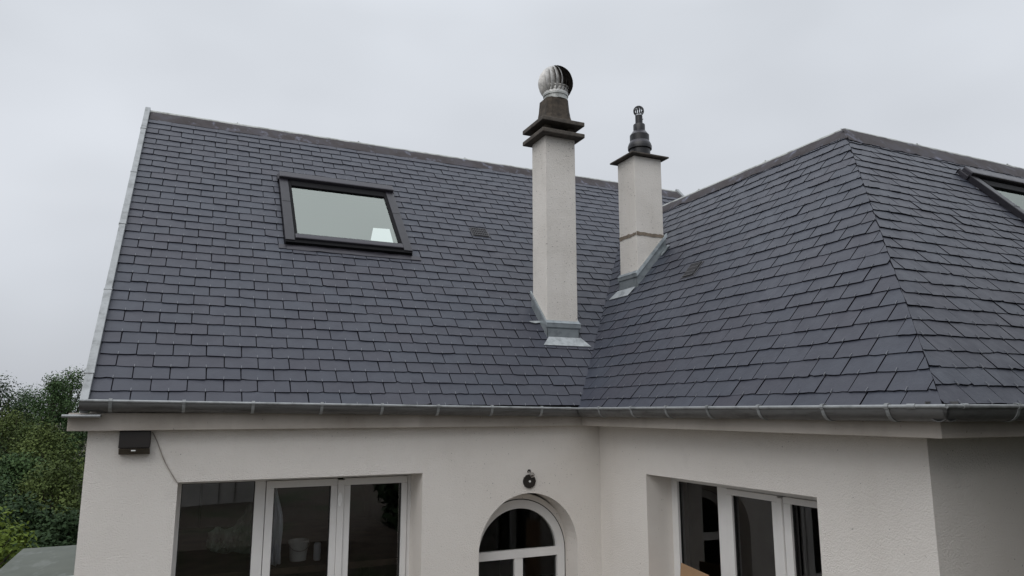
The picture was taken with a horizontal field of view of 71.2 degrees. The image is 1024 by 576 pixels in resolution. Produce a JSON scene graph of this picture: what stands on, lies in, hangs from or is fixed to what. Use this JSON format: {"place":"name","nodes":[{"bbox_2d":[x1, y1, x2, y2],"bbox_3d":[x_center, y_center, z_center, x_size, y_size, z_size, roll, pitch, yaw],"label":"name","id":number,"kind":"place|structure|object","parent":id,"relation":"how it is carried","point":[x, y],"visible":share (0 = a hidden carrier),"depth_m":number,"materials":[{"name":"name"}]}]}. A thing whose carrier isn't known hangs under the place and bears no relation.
{"place":"outdoors","nodes":[
{"label":"outdoors","id":0,"kind":"place"},
{"bbox_2d":[14,421,86,497],"bbox_3d":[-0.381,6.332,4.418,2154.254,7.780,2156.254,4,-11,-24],"label":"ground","id":1,"kind":"structure","parent":0,"point":[80,449],"depth_m":197.36,"materials":[{"name":"green plant"}]},
{"bbox_2d":[0,433,12,491],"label":"tree","id":2,"kind":"object","parent":1,"relation":"on","point":[2,451],"visible":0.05,"depth_m":38.11,"materials":[{"name":"green plant"}]},
{"bbox_2d":[0,527,36,567],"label":"tree","id":3,"kind":"object","parent":1,"relation":"on","point":[13,545],"visible":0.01,"depth_m":21.41,"materials":[{"name":"green plant"}]},
{"bbox_2d":[0,494,39,568],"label":"bush","id":4,"kind":"object","parent":1,"relation":"on","point":[8,552],"visible":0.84,"depth_m":12.17,"materials":[{"name":"green plant"}]},
{"bbox_2d":[0,373,43,452],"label":"tree","id":5,"kind":"object","parent":1,"relation":"on","point":[5,391],"visible":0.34,"depth_m":50.10,"materials":[{"name":"green plant"}]},
{"bbox_2d":[0,476,44,538],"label":"tree","id":6,"kind":"object","parent":1,"relation":"on","point":[3,491],"visible":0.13,"depth_m":26.92,"materials":[{"name":"green plant"}]},
{"bbox_2d":[0,402,59,478],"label":"tree","id":7,"kind":"object","parent":1,"relation":"on","point":[4,426],"visible":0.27,"depth_m":40.13,"materials":[{"name":"green plant"}]},
{"bbox_2d":[1,383,58,468],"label":"tree","id":8,"kind":"object","parent":1,"relation":"on","point":[27,396],"visible":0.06,"depth_m":60.39,"materials":[{"name":"green plant"}]},
{"bbox_2d":[0,492,73,546],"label":"tree","id":9,"kind":"object","parent":1,"relation":"on","point":[30,508],"visible":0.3,"depth_m":24.74,"materials":[{"name":"green plant"}]},
{"bbox_2d":[0,545,76,575],"bbox_3d":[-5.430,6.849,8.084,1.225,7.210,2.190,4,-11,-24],"label":"flat roof shed","id":10,"kind":"structure","parent":1,"relation":"on","point":[52,561],"depth_m":8.55,"materials":[{"name":"fabric"}]},
{"bbox_2d":[0,449,78,514],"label":"tree","id":11,"kind":"object","parent":1,"relation":"on","point":[15,470],"visible":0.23,"depth_m":30.31,"materials":[{"name":"green plant"}]},
{"bbox_2d":[0,419,86,527],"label":"tree","id":12,"kind":"object","parent":1,"relation":"on","point":[49,439],"visible":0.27,"depth_m":36.09,"materials":[{"name":"green plant"}]},
{"bbox_2d":[8,457,83,541],"bbox_3d":[-18.747,11.269,29.205,4.732,8.568,4.934,-9,-13,42],"label":"tree","id":13,"kind":"object","parent":1,"relation":"on","point":[42,489],"visible":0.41,"depth_m":29.37,"materials":[{"name":"green plant"}]},
{"bbox_2d":[15,371,80,492],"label":"tree","id":14,"kind":"object","parent":1,"relation":"on","point":[53,388],"visible":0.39,"depth_m":48.02,"materials":[{"name":"green plant"}]},
{"bbox_2d":[22,504,79,547],"bbox_3d":[-15.555,11.185,24.102,4.117,7.526,4.166,-5,-11,29],"label":"tree","id":15,"kind":"object","parent":1,"relation":"on","point":[67,526],"visible":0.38,"depth_m":24.36,"materials":[{"name":"green plant"}]},
{"bbox_2d":[36,366,89,500],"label":"tree","id":16,"kind":"object","parent":1,"relation":"on","point":[75,386],"visible":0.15,"depth_m":50.40,"materials":[{"name":"green plant"}]},
{"bbox_2d":[55,396,87,511],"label":"tree","id":17,"kind":"object","parent":1,"relation":"on","point":[75,455],"depth_m":54.97,"materials":[{"name":"green plant"}]},
{"bbox_2d":[61,96,1023,575],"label":"house","id":18,"kind":"structure","parent":1,"relation":"on","point":[805,360],"depth_m":5.43,"materials":[{"name":"stone"}]},
{"bbox_2d":[118,431,150,454],"bbox_3d":[-2.414,0.990,4.578,0.182,0.147,0.067,4,-11,-24],"label":"wall light","id":19,"kind":"object","parent":18,"relation":"attached to","point":[134,442],"visible":0.99,"depth_m":4.56,"materials":[{"name":"black plastic"}]},
{"bbox_2d":[152,432,177,482],"bbox_3d":[-2.262,1.104,4.661,0.177,0.332,0.009,4,-11,-24],"label":"cable","id":20,"kind":"object","parent":18,"relation":"attached to","point":[163,458],"visible":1,"depth_m":4.65,"materials":[{"name":"grey plastic"}]},
{"bbox_2d":[176,517,398,575],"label":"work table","id":21,"kind":"object","parent":18,"relation":"in","point":[373,542],"visible":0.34,"depth_m":5.85,"materials":[{"name":"brown wood"}]},
{"bbox_2d":[206,502,251,553],"bbox_3d":[-2.237,1.929,5.689,0.358,0.453,0.216,4,-11,-24],"label":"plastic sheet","id":22,"kind":"object","parent":21,"relation":"on","point":[236,537],"visible":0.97,"depth_m":5.72,"materials":[{"name":"plastic"}]},
{"bbox_2d":[271,489,282,565],"bbox_3d":[-1.807,1.769,5.348,0.175,0.612,0.076,4,-11,-24],"label":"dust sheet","id":23,"kind":"object","parent":21,"relation":"on","point":[277,536],"visible":0.39,"depth_m":5.36,"materials":[{"name":"grey fabric"}]},
{"bbox_2d":[288,538,308,561],"bbox_3d":[-1.649,2.024,5.523,0.160,0.149,0.169,4,-11,-24],"label":"bucket","id":24,"kind":"object","parent":21,"relation":"on","point":[298,547],"visible":1,"depth_m":5.47,"materials":[{"name":"plastic"}]},
{"bbox_2d":[171,474,410,575],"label":"window","id":25,"kind":"structure","parent":18,"relation":"in","point":[264,489],"depth_m":5.29,"materials":[{"name":"white plastic"}]},
{"bbox_2d":[479,493,565,575],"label":"door","id":26,"kind":"structure","parent":18,"relation":"in","point":[534,503],"depth_m":5.89,"materials":[{"name":"white plastic"}]},
{"bbox_2d":[523,469,535,487],"bbox_3d":[0.142,1.520,5.696,0.111,0.147,0.039,4,-11,-24],"label":"lamp mount","id":27,"kind":"object","parent":18,"relation":"attached to","point":[529,480],"visible":1,"depth_m":5.69,"materials":[{"name":"black metal"}]},
{"bbox_2d":[538,65,572,99],"bbox_3d":[0.436,-2.044,7.168,0.349,0.389,0.349,4,-11,-24],"label":"turbine cowl","id":28,"kind":"object","parent":18,"relation":"on","point":[555,80],"visible":0.9,"depth_m":7.06,"materials":[{"name":"metal"}]},
{"bbox_2d":[628,106,651,153],"bbox_3d":[1.332,-1.623,7.481,0.249,0.596,0.249,4,-11,-24],"label":"flue terminal","id":29,"kind":"object","parent":18,"relation":"on","point":[639,139],"visible":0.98,"depth_m":7.39,"materials":[{"name":"grey metal"}]},
{"bbox_2d":[680,563,708,575],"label":"cardboard sheet","id":30,"kind":"object","parent":18,"relation":"on","point":[686,570],"visible":1,"depth_m":5.09,"materials":[{"name":"brown cardboard"}]},
{"bbox_2d":[671,478,817,575],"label":"window","id":31,"kind":"structure","parent":18,"relation":"in","point":[784,509],"depth_m":4.81,"materials":[{"name":"white plastic"}]},
{"bbox_2d":[313,542,320,560],"bbox_3d":[-1.503,2.033,5.519,0.056,0.130,0.055,4,-11,-24],"label":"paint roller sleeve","id":32,"kind":"object","parent":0,"point":[317,552],"visible":1,"depth_m":5.50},
{"bbox_2d":[0,0,1023,418],"label":"sky","id":33,"kind":"structure","parent":0,"point":[724,88],"materials":[{"name":"white"}]}
]}

